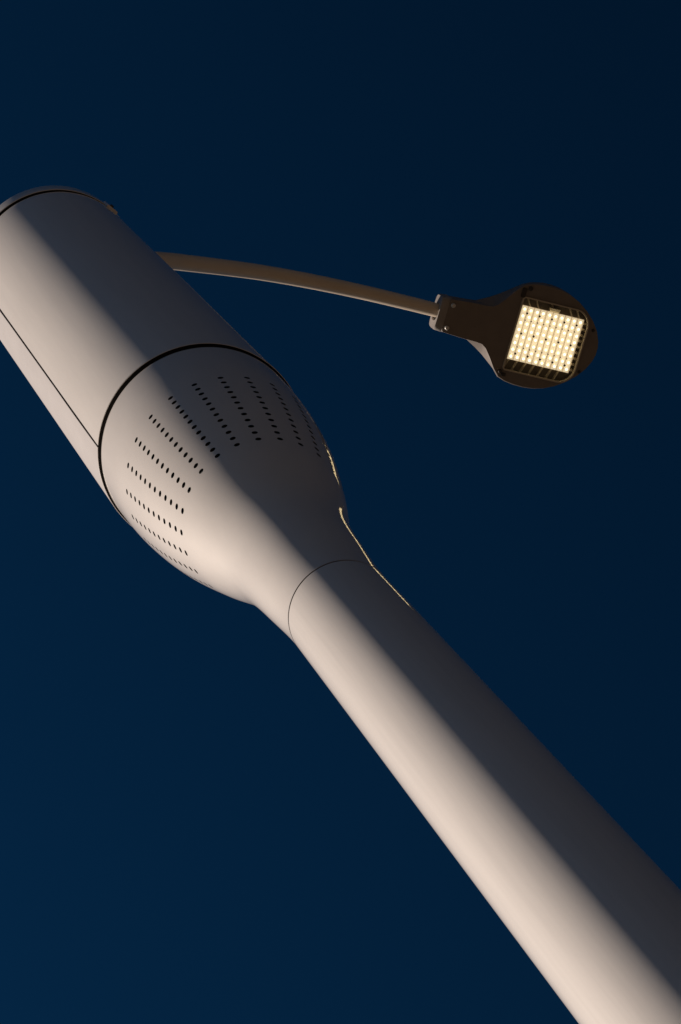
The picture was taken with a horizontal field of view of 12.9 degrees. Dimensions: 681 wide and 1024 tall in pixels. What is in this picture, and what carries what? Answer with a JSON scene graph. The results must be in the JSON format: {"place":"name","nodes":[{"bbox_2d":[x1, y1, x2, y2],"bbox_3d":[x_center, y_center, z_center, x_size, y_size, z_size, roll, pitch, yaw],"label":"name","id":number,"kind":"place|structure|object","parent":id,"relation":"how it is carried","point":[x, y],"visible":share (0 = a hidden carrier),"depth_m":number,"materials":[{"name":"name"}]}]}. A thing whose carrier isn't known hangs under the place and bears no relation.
{"place":"outdoors","nodes":[
{"label":"outdoors","id":0,"kind":"place"},
{"bbox_2d":[0,0,680,1023],"label":"sky","id":1,"kind":"structure","parent":0,"point":[195,828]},
{"label":"ground","id":2,"kind":"structure","parent":0,"visible":0},
{"bbox_2d":[0,185,680,1023],"bbox_3d":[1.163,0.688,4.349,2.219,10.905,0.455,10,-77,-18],"label":"street lamp","id":3,"kind":"object","parent":2,"relation":"on","point":[178,411],"visible":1,"depth_m":5.66,"materials":[{"name":"metal"}]},
{"bbox_2d":[0,311,129,523],"bbox_3d":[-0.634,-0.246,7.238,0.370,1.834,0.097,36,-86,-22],"label":"housing door","id":4,"kind":"structure","parent":3,"relation":"in","point":[86,448],"depth_m":6.88,"materials":[{"name":"paint"}]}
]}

